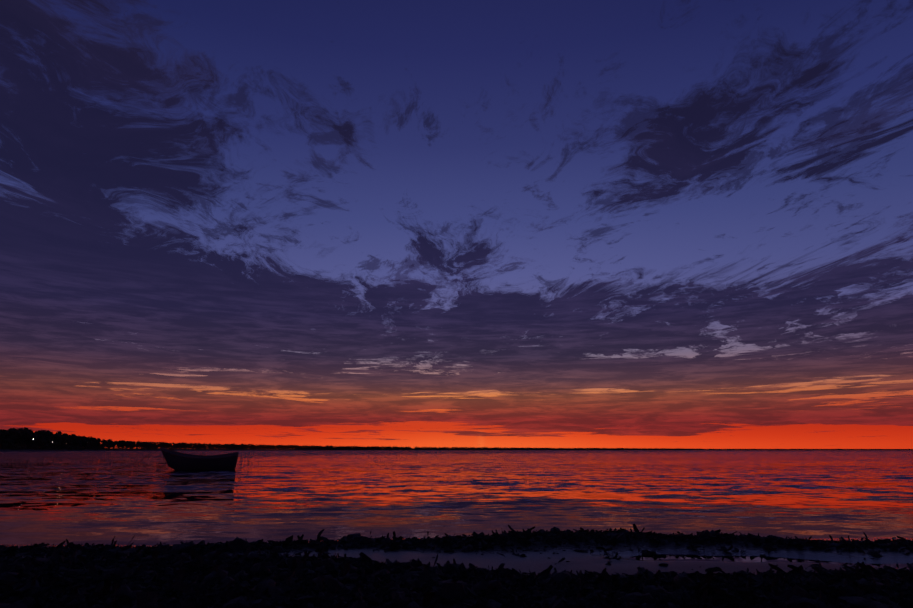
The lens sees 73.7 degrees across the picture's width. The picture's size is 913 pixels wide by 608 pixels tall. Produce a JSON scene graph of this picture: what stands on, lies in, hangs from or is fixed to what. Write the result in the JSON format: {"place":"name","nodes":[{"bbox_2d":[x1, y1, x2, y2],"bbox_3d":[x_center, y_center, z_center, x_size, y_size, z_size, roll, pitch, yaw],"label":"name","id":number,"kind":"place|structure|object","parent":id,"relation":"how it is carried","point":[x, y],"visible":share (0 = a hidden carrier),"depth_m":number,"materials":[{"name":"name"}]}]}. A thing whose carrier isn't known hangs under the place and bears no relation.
{"place":"outdoors","nodes":[
{"label":"outdoors","id":0,"kind":"place"},
{"bbox_2d":[0,448,430,450],"bbox_3d":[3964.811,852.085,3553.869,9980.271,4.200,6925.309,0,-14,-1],"label":"shore land","id":1,"kind":"structure","parent":0,"point":[7,449],"depth_m":771.45,"materials":[{"name":"black"}]},
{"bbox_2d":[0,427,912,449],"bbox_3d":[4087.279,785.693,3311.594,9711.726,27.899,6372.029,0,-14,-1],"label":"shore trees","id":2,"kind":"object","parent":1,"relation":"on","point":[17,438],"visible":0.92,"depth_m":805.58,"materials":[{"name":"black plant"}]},
{"bbox_2d":[0,450,912,567],"bbox_3d":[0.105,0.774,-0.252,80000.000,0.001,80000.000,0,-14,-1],"label":"sea water","id":3,"kind":"structure","parent":0,"point":[59,497],"depth_m":11.19,"materials":[{"name":"red liquid"}]},
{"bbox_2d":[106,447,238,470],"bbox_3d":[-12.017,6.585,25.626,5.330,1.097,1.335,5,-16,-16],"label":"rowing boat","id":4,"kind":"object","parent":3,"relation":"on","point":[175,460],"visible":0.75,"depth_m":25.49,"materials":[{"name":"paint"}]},
{"bbox_2d":[0,533,912,607],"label":"beach ground","id":5,"kind":"structure","parent":0,"point":[595,560],"depth_m":4.62,"materials":[{"name":"black sand"}]},
{"bbox_2d":[0,524,912,607],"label":"seaweed wrack","id":6,"kind":"object","parent":5,"relation":"on","point":[282,585],"visible":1,"depth_m":3.35,"materials":[{"name":"black plant"}]},
{"bbox_2d":[0,0,912,449],"label":"sky","id":7,"kind":"structure","parent":0,"point":[685,224],"materials":[{"name":"blue"}]}
]}

